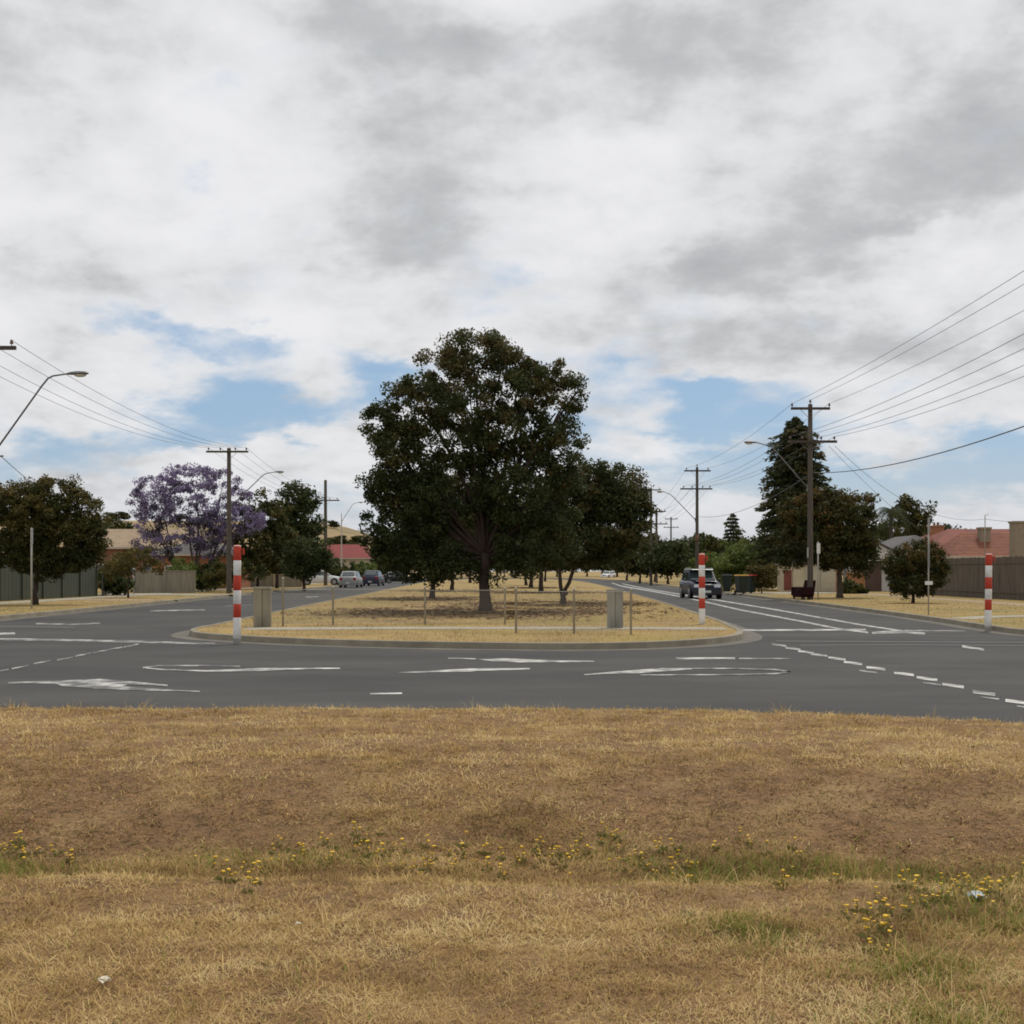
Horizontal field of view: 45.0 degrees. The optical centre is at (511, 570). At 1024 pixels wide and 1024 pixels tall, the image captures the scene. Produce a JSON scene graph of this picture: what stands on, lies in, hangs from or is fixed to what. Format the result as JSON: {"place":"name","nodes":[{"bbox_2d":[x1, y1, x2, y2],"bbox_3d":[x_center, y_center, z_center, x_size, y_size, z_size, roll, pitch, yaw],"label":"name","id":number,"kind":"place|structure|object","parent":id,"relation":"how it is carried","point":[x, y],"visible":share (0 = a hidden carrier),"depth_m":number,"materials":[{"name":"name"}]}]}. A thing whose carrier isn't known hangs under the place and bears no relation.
{"place":"outdoors","nodes":[
{"label":"outdoors","id":0,"kind":"place"},
{"bbox_2d":[79,599,172,600],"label":"driveway","id":1,"kind":"structure","parent":0,"point":[122,599],"depth_m":61.68,"materials":[{"name":"grey concrete"}]},
{"bbox_2d":[94,529,205,581],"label":"brick house","id":2,"kind":"structure","parent":0,"point":[120,538],"depth_m":106.06,"materials":[{"name":"beige brick"}]},
{"bbox_2d":[98,593,232,594],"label":"driveway","id":3,"kind":"structure","parent":0,"point":[166,594],"depth_m":74.80,"materials":[{"name":"concrete"}]},
{"bbox_2d":[0,583,332,614],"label":"verge","id":4,"kind":"structure","parent":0,"point":[81,604],"depth_m":58.00,"materials":[{"name":"beige plant"}]},
{"bbox_2d":[31,528,32,608],"bbox_3d":[-18.317,-0.060,47.173,0.080,3.180,0.400,0,0,-18],"label":"sign pole","id":5,"kind":"object","parent":4,"relation":"on","point":[31,563],"visible":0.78,"depth_m":47.14,"materials":[{"name":"grey metal"}]},
{"bbox_2d":[0,339,88,456],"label":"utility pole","id":6,"kind":"object","parent":4,"relation":"on","point":[77,373],"visible":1,"depth_m":39.75,"materials":[{"name":"metal"}]},
{"bbox_2d":[0,565,97,600],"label":"metal fence","id":7,"kind":"object","parent":4,"relation":"on","point":[15,586],"visible":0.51,"depth_m":64.02,"materials":[{"name":"grey metal"}]},
{"bbox_2d":[0,473,112,604],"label":"street tree","id":8,"kind":"object","parent":4,"relation":"on","point":[45,519],"visible":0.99,"depth_m":52.08,"materials":[{"name":"green plant"}]},
{"bbox_2d":[98,569,134,595],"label":"garden shrub","id":9,"kind":"object","parent":4,"relation":"on","point":[118,586],"visible":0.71,"depth_m":71.88,"materials":[{"name":"green plant"}]},
{"bbox_2d":[98,548,135,588],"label":"garden shrub","id":10,"kind":"object","parent":4,"relation":"on","point":[123,552],"visible":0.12,"depth_m":83.70,"materials":[{"name":"green plant"}]},
{"bbox_2d":[102,518,138,528],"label":"roadside tree","id":11,"kind":"object","parent":4,"relation":"on","point":[117,525],"visible":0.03,"depth_m":168.57,"materials":[{"name":"green plant"}]},
{"bbox_2d":[99,544,168,597],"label":"young tree","id":12,"kind":"object","parent":4,"relation":"on","point":[131,561],"visible":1,"depth_m":65.88,"materials":[{"name":"green plant"}]},
{"bbox_2d":[0,583,315,603],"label":"footpath","id":13,"kind":"structure","parent":4,"relation":"on","point":[95,597],"depth_m":64.10,"materials":[{"name":"concrete"}]},
{"bbox_2d":[134,570,195,592],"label":"block wall","id":14,"kind":"structure","parent":4,"relation":"on","point":[174,581],"depth_m":80.25,"materials":[{"name":"grey concrete"}]},
{"bbox_2d":[167,556,201,585],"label":"garden shrub","id":15,"kind":"object","parent":4,"relation":"on","point":[178,565],"visible":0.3,"depth_m":83.86,"materials":[{"name":"green plant"}]},
{"bbox_2d":[125,462,266,566],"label":"jacaranda tree","id":16,"kind":"object","parent":4,"relation":"on","point":[146,509],"visible":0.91,"depth_m":87.61,"materials":[{"name":"purple plant"}]},
{"bbox_2d":[152,540,249,588],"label":"brick house","id":17,"kind":"structure","parent":4,"relation":"on","point":[185,553],"depth_m":100.25,"materials":[{"name":"brown brick"}]},
{"bbox_2d":[195,557,225,591],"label":"garden shrub","id":18,"kind":"object","parent":4,"relation":"on","point":[200,585],"visible":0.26,"depth_m":85.55,"materials":[{"name":"green plant"}]},
{"bbox_2d":[199,560,266,591],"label":"garden shrub","id":19,"kind":"object","parent":4,"relation":"on","point":[218,568],"visible":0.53,"depth_m":82.51,"materials":[{"name":"green plant"}]},
{"bbox_2d":[206,447,283,593],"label":"utility pole","id":20,"kind":"object","parent":4,"relation":"on","point":[229,558],"visible":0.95,"depth_m":78.57,"materials":[{"name":"wood"}]},
{"bbox_2d":[224,487,299,586],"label":"garden tree","id":21,"kind":"object","parent":4,"relation":"on","point":[258,553],"visible":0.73,"depth_m":95.32,"materials":[{"name":"green plant"}]},
{"bbox_2d":[250,574,302,586],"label":"garden fence","id":22,"kind":"object","parent":4,"relation":"on","point":[269,581],"visible":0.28,"depth_m":109.05,"materials":[{"name":"beige wood"}]},
{"bbox_2d":[269,479,327,587],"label":"garden tree","id":23,"kind":"object","parent":4,"relation":"on","point":[300,500],"visible":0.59,"depth_m":103.39,"materials":[{"name":"green plant"}]},
{"bbox_2d":[305,570,338,584],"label":"parked car","id":24,"kind":"object","parent":4,"relation":"on","point":[332,580],"visible":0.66,"depth_m":125.24,"materials":[{"name":"white paint"}]},
{"bbox_2d":[312,480,339,585],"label":"utility pole","id":25,"kind":"object","parent":4,"relation":"on","point":[325,518],"visible":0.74,"depth_m":121.86,"materials":[{"name":"wood"}]},
{"bbox_2d":[321,562,347,584],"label":"garden shrub","id":26,"kind":"object","parent":4,"relation":"on","point":[337,569],"visible":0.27,"depth_m":127.59,"materials":[{"name":"green plant"}]},
{"bbox_2d":[332,557,369,574],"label":"garden shrub","id":27,"kind":"object","parent":4,"relation":"on","point":[352,568],"visible":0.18,"depth_m":166.29,"materials":[{"name":"green plant"}]},
{"bbox_2d":[354,560,383,576],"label":"garden shrub","id":28,"kind":"object","parent":4,"relation":"on","point":[362,566],"visible":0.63,"depth_m":170.86,"materials":[{"name":"green plant"}]},
{"bbox_2d":[0,520,520,574],"bbox_3d":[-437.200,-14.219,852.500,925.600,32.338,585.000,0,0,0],"label":"hill","id":29,"kind":"structure","parent":0,"point":[349,533],"depth_m":683.71,"materials":[{"name":"plant"}]},
{"bbox_2d":[277,536,337,590],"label":"garden tree","id":30,"kind":"object","parent":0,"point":[307,560],"visible":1,"depth_m":91.72,"materials":[{"name":"green plant"}]},
{"bbox_2d":[327,545,370,577],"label":"brick house","id":31,"kind":"structure","parent":0,"point":[357,553],"depth_m":192.02,"materials":[{"name":"red"}]},
{"bbox_2d":[382,572,410,582],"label":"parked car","id":32,"kind":"object","parent":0,"point":[387,580],"visible":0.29,"depth_m":156.76,"materials":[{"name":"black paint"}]},
{"bbox_2d":[272,571,681,574],"bbox_3d":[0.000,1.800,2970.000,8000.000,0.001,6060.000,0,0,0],"label":"ground","id":33,"kind":"structure","parent":0,"point":[579,573],"depth_m":890.83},
{"bbox_2d":[0,698,1023,1023],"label":"verge","id":34,"kind":"structure","parent":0,"point":[916,832],"depth_m":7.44,"materials":[{"name":"brown plant"}]},
{"bbox_2d":[855,918,879,939],"bbox_3d":[1.425,1.432,4.933,0.086,0.098,0.080,0,0,-20],"label":"flowering weed","id":35,"kind":"object","parent":34,"relation":"on","point":[860,934],"visible":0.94,"depth_m":4.93,"materials":[{"name":"green plant"}]},
{"bbox_2d":[858,900,883,917],"bbox_3d":[1.516,1.432,5.228,0.081,0.080,0.095,0,14,-23],"label":"flowering weed","id":36,"kind":"object","parent":34,"relation":"on","point":[869,904],"visible":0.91,"depth_m":5.23,"materials":[{"name":"green plant"}]},
{"bbox_2d":[0,578,1023,722],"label":"road","id":37,"kind":"structure","parent":0,"point":[806,658],"depth_m":19.47,"materials":[{"name":"grey asphalt"}]},
{"bbox_2d":[0,585,351,620],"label":"verge kerb","id":38,"kind":"structure","parent":37,"relation":"on","point":[57,612],"depth_m":50.88,"materials":[{"name":"grey concrete"}]},
{"bbox_2d":[233,545,244,642],"bbox_3d":[-5.796,0.488,26.218,0.225,2.085,0.163,0,0,-25],"label":"striped post","id":39,"kind":"object","parent":37,"relation":"on","point":[237,549],"visible":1,"depth_m":26.14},
{"bbox_2d":[339,571,363,587],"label":"parked car","id":40,"kind":"object","parent":37,"relation":"on","point":[346,578],"visible":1,"depth_m":115.02,"materials":[{"name":"silver metal"}]},
{"bbox_2d":[362,570,384,585],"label":"parked car","id":41,"kind":"object","parent":37,"relation":"on","point":[373,577],"visible":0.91,"depth_m":128.54,"materials":[{"name":"blue paint"}]},
{"bbox_2d":[197,579,736,641],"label":"median","id":42,"kind":"object","parent":37,"relation":"on","point":[460,584],"visible":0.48,"depth_m":34.35,"materials":[{"name":"beige plant"}]},
{"bbox_2d":[253,587,271,626],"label":"concrete pillar","id":43,"kind":"structure","parent":42,"relation":"on","point":[262,606],"depth_m":31.49,"materials":[{"name":"beige concrete"}]},
{"bbox_2d":[282,577,505,625],"bbox_3d":[-3.102,0.846,32.811,5.898,1.368,0.462,0,0,-9],"label":"barrier fence","id":44,"kind":"object","parent":42,"relation":"on","point":[333,605],"visible":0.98,"depth_m":32.90,"materials":[{"name":"silver metal"}]},
{"bbox_2d":[387,473,477,597],"bbox_3d":[-3.887,-1.802,62.817,5.583,6.580,5.008,0,0,0],"label":"median tree","id":45,"kind":"object","parent":42,"relation":"on","point":[431,593],"visible":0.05,"depth_m":62.03,"materials":[{"name":"green plant"}]},
{"bbox_2d":[200,592,735,641],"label":"median grass","id":46,"kind":"structure","parent":42,"relation":"on","point":[503,635],"depth_m":32.87,"materials":[{"name":"beige plant"}]},
{"bbox_2d":[354,327,591,610],"bbox_3d":[-1.423,-3.544,43.075,8.359,10.080,4.634,0,0,0],"label":"median tree","id":47,"kind":"object","parent":42,"relation":"on","point":[490,500],"visible":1,"depth_m":42.54,"materials":[{"name":"green plant"}]},
{"bbox_2d":[251,586,706,623],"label":"leaf litter","id":48,"kind":"object","parent":42,"relation":"on","point":[435,612],"visible":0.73,"depth_m":44.24,"materials":[{"name":"brown plant"}]},
{"bbox_2d":[243,627,727,629],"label":"footpath","id":49,"kind":"structure","parent":42,"relation":"on","point":[308,628],"depth_m":30.64,"materials":[{"name":"concrete"}]},
{"bbox_2d":[506,485,577,592],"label":"median tree","id":50,"kind":"object","parent":42,"relation":"on","point":[541,588],"visible":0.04,"depth_m":81.84,"materials":[{"name":"green plant"}]},
{"bbox_2d":[515,587,631,634],"bbox_3d":[1.400,0.951,28.249,2.734,1.158,0.173,0,0,15],"label":"barrier fence","id":51,"kind":"object","parent":42,"relation":"on","point":[573,609],"visible":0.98,"depth_m":28.28,"materials":[{"name":"silver metal"}]},
{"bbox_2d":[514,458,659,603],"bbox_3d":[3.095,-1.737,53.351,6.565,6.449,4.350,0,0,0],"label":"median tree","id":52,"kind":"object","parent":42,"relation":"on","point":[619,501],"visible":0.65,"depth_m":52.60,"materials":[{"name":"green plant"}]},
{"bbox_2d":[607,589,622,627],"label":"concrete pillar","id":53,"kind":"structure","parent":42,"relation":"on","point":[613,612],"depth_m":30.93,"materials":[{"name":"grey concrete"}]},
{"bbox_2d":[699,553,707,624],"bbox_3d":[5.111,0.529,33.064,0.240,2.002,0.170,0,0,0],"label":"striped post","id":54,"kind":"object","parent":42,"relation":"on","point":[702,556],"visible":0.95,"depth_m":32.99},
{"bbox_2d":[171,579,762,650],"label":"median kerb","id":55,"kind":"structure","parent":37,"relation":"on","point":[740,636],"depth_m":25.28,"materials":[{"name":"grey concrete"}]},
{"bbox_2d":[618,534,660,582],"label":"roadside tree","id":56,"kind":"object","parent":37,"relation":"on","point":[630,566],"visible":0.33,"depth_m":149.10,"materials":[{"name":"green plant"}]},
{"bbox_2d":[650,487,662,584],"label":"utility pole","id":57,"kind":"object","parent":37,"relation":"on","point":[651,489],"visible":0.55,"depth_m":135.13,"materials":[{"name":"wood"}]},
{"bbox_2d":[679,568,721,598],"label":"parked car","id":58,"kind":"object","parent":37,"relation":"on","point":[689,584],"visible":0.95,"depth_m":69.74,"materials":[{"name":"blue paint"}]},
{"bbox_2d":[534,578,1023,635],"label":"verge kerb","id":59,"kind":"structure","parent":37,"relation":"on","point":[980,627],"depth_m":42.27,"materials":[{"name":"grey concrete"}]},
{"bbox_2d":[985,553,994,630],"bbox_3d":[12.302,0.538,31.885,0.245,1.986,0.178,0,0,-26],"label":"striped post","id":60,"kind":"object","parent":59,"relation":"on","point":[988,590],"visible":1,"depth_m":31.80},
{"bbox_3d":[14.500,-3.318,18.745,3.000,10.097,0.417,0,0,0],"label":"utility pole","id":61,"kind":"object","parent":37,"relation":"on","visible":0},
{"bbox_2d":[790,334,1023,436],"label":"power line","id":62,"kind":"object","parent":61,"relation":"attached to","point":[922,384],"visible":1,"depth_m":40.36,"materials":[{"name":"grey metal"}]},
{"bbox_2d":[0,0,1023,570],"label":"sky","id":63,"kind":"structure","parent":0,"point":[243,220],"materials":[{"name":"white"}]},
{"bbox_2d":[408,575,1023,628],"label":"verge","id":64,"kind":"structure","parent":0,"point":[674,581],"depth_m":56.16,"materials":[{"name":"beige plant"}]},
{"bbox_2d":[546,564,571,576],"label":"roadside tree","id":65,"kind":"object","parent":64,"relation":"on","point":[551,569],"visible":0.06,"depth_m":296.41,"materials":[{"name":"green plant"}]},
{"bbox_2d":[606,555,635,579],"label":"roadside tree","id":66,"kind":"object","parent":64,"relation":"on","point":[618,568],"visible":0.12,"depth_m":189.40,"materials":[{"name":"green plant"}]},
{"bbox_2d":[643,531,670,581],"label":"roadside tree","id":67,"kind":"object","parent":64,"relation":"on","point":[659,541],"visible":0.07,"depth_m":163.85,"materials":[{"name":"green plant"}]},
{"bbox_2d":[655,509,667,582],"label":"utility pole","id":68,"kind":"object","parent":64,"relation":"on","point":[656,536],"visible":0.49,"depth_m":145.42,"materials":[{"name":"wood"}]},
{"bbox_2d":[635,538,690,583],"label":"roadside tree","id":69,"kind":"object","parent":64,"relation":"on","point":[669,561],"visible":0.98,"depth_m":134.05,"materials":[{"name":"green plant"}]},
{"bbox_2d":[657,464,711,568],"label":"utility pole","id":70,"kind":"object","parent":64,"relation":"on","point":[697,489],"visible":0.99,"depth_m":103.48,"materials":[{"name":"wood"}]},
{"bbox_2d":[661,535,709,575],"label":"roadside tree","id":71,"kind":"object","parent":64,"relation":"on","point":[691,553],"visible":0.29,"depth_m":159.24,"materials":[{"name":"green plant"}]},
{"bbox_2d":[688,531,721,567],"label":"roadside tree","id":72,"kind":"object","parent":64,"relation":"on","point":[712,545],"visible":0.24,"depth_m":184.16,"materials":[{"name":"green plant"}]},
{"bbox_2d":[686,550,726,580],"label":"garden shrub","id":73,"kind":"object","parent":64,"relation":"on","point":[708,564],"visible":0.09,"depth_m":106.93,"materials":[{"name":"green plant"}]},
{"bbox_2d":[722,574,731,591],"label":"wheelie bin","id":74,"kind":"object","parent":64,"relation":"on","point":[726,578],"visible":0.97,"depth_m":81.67,"materials":[{"name":"green"}]},
{"bbox_2d":[718,513,746,556],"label":"conifer tree","id":75,"kind":"object","parent":64,"relation":"on","point":[734,532],"visible":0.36,"depth_m":169.56,"materials":[{"name":"green plant"}]},
{"bbox_2d":[710,538,768,588],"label":"garden shrub","id":76,"kind":"object","parent":64,"relation":"on","point":[734,561],"visible":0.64,"depth_m":95.36,"materials":[{"name":"green plant"}]},
{"bbox_2d":[734,575,748,593],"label":"wheelie bin","id":77,"kind":"object","parent":64,"relation":"on","point":[741,581],"visible":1,"depth_m":76.70,"materials":[{"name":"green"}]},
{"bbox_2d":[744,563,779,592],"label":"garden shrub","id":78,"kind":"object","parent":64,"relation":"on","point":[766,574],"visible":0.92,"depth_m":78.61,"materials":[{"name":"green plant"}]},
{"bbox_2d":[744,400,836,599],"bbox_3d":[13.870,-3.421,61.700,4.628,10.301,0.450,0,0,-2],"label":"utility pole","id":79,"kind":"object","parent":64,"relation":"on","point":[810,441],"visible":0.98,"depth_m":61.68,"materials":[{"name":"wood"}]},
{"bbox_2d":[792,271,1022,403],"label":"power line","id":80,"kind":"object","parent":79,"relation":"attached to","point":[917,335],"visible":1,"depth_m":41.68,"materials":[{"name":"grey metal"}]},
{"bbox_2d":[802,349,1022,436],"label":"power line","id":81,"kind":"object","parent":79,"relation":"attached to","point":[925,393],"visible":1,"depth_m":42.09,"materials":[{"name":"grey metal"}]},
{"bbox_2d":[811,284,1023,399],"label":"power line","id":82,"kind":"object","parent":79,"relation":"attached to","point":[924,341],"visible":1,"depth_m":43.84,"materials":[{"name":"grey metal"}]},
{"bbox_2d":[814,426,1023,472],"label":"service cable","id":83,"kind":"object","parent":79,"relation":"attached to","point":[929,455],"visible":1,"depth_m":43.33,"materials":[{"name":"grey metal"}]},
{"bbox_2d":[821,365,1023,436],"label":"power line","id":84,"kind":"object","parent":79,"relation":"attached to","point":[932,402],"visible":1,"depth_m":44.51,"materials":[{"name":"grey metal"}]},
{"bbox_2d":[743,416,842,589],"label":"conifer tree","id":85,"kind":"object","parent":64,"relation":"on","point":[782,477],"visible":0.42,"depth_m":91.28,"materials":[{"name":"green plant"}]},
{"bbox_2d":[791,580,815,599],"bbox_3d":[14.613,0.948,61.923,0.948,0.984,0.939,0,0,-24],"label":"armchair","id":86,"kind":"object","parent":64,"relation":"on","point":[804,591],"visible":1,"depth_m":61.60,"materials":[{"name":"red fabric"}]},
{"bbox_2d":[776,563,836,591],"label":"garage","id":87,"kind":"structure","parent":64,"relation":"on","point":[794,577],"depth_m":84.00,"materials":[{"name":"beige brick"}]},
{"bbox_2d":[805,565,819,591],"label":"door","id":88,"kind":"structure","parent":87,"relation":"in","point":[814,567],"depth_m":83.94,"materials":[{"name":"beige"}]},
{"bbox_2d":[821,569,834,591],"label":"door","id":89,"kind":"structure","parent":87,"relation":"in","point":[828,578],"depth_m":83.92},
{"bbox_2d":[817,542,819,599],"bbox_3d":[15.091,0.045,60.992,0.200,2.970,0.080,0,0,-20],"label":"sign pole","id":90,"kind":"object","parent":64,"relation":"on","point":[818,547],"visible":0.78,"depth_m":60.97,"materials":[{"name":"white metal"}]},
{"bbox_2d":[766,485,883,597],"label":"street tree","id":91,"kind":"object","parent":64,"relation":"on","point":[834,533],"visible":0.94,"depth_m":65.29,"materials":[{"name":"green plant"}]},
{"bbox_2d":[846,572,864,586],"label":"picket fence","id":92,"kind":"object","parent":64,"relation":"on","point":[858,581],"visible":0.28,"depth_m":81.99,"materials":[{"name":"orange wood"}]},
{"bbox_2d":[842,579,869,593],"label":"garden shrub","id":93,"kind":"object","parent":64,"relation":"on","point":[850,586],"visible":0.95,"depth_m":77.67,"materials":[{"name":"green plant"}]},
{"bbox_2d":[734,584,1023,605],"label":"footpath","id":94,"kind":"structure","parent":64,"relation":"on","point":[993,602],"depth_m":59.75,"materials":[{"name":"grey concrete"}]},
{"bbox_2d":[843,535,922,590],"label":"brick house","id":95,"kind":"structure","parent":64,"relation":"on","point":[875,581],"depth_m":87.04,"materials":[{"name":"grey tile"}]},
{"bbox_2d":[854,562,881,590],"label":"garage door","id":96,"kind":"structure","parent":95,"relation":"in","point":[874,583],"depth_m":87.03,"materials":[{"name":"brown metal"}]},
{"bbox_2d":[873,507,913,540],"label":"palm tree","id":97,"kind":"object","parent":64,"relation":"on","point":[891,513],"visible":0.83,"depth_m":99.87,"materials":[{"name":"green plant"}]},
{"bbox_2d":[877,493,937,541],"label":"garden tree","id":98,"kind":"object","parent":64,"relation":"on","point":[917,517],"visible":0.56,"depth_m":117.70,"materials":[{"name":"green plant"}]},
{"bbox_2d":[878,536,953,602],"bbox_3d":[17.987,-0.055,55.077,3.072,3.100,2.242,0,0,26],"label":"young tree","id":99,"kind":"object","parent":64,"relation":"on","point":[901,571],"visible":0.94,"depth_m":54.75,"materials":[{"name":"green plant"}]},
{"bbox_2d":[925,517,932,614],"bbox_3d":[13.565,-0.111,40.195,0.183,3.282,0.318,0,0,44],"label":"sign pole","id":100,"kind":"object","parent":64,"relation":"on","point":[928,582],"visible":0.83,"depth_m":40.18,"materials":[{"name":"white metal"}]},
{"bbox_2d":[910,514,1023,574],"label":"brick house","id":101,"kind":"structure","parent":64,"relation":"on","point":[981,542],"depth_m":81.34,"materials":[{"name":"red tile"}]},
{"bbox_2d":[929,556,1023,599],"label":"paling fence","id":102,"kind":"object","parent":64,"relation":"on","point":[966,577],"visible":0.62,"depth_m":65.60,"materials":[{"name":"brown wood"}]},
{"bbox_2d":[955,615,1023,618],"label":"footpath","id":103,"kind":"structure","parent":64,"relation":"on","point":[976,617],"depth_m":37.80,"materials":[{"name":"concrete"}]},
{"bbox_2d":[741,592,836,593],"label":"driveway","id":104,"kind":"structure","parent":0,"point":[783,592],"depth_m":81.76,"materials":[{"name":"concrete"}]},
{"bbox_2d":[743,574,757,592],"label":"wheelie bin","id":105,"kind":"object","parent":104,"relation":"on","point":[751,586],"visible":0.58,"depth_m":78.69,"materials":[{"name":"green"}]},
{"bbox_2d":[922,522,944,537],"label":"brick house","id":106,"kind":"structure","parent":0,"point":[936,529],"depth_m":103.56,"materials":[{"name":"orange brick"}]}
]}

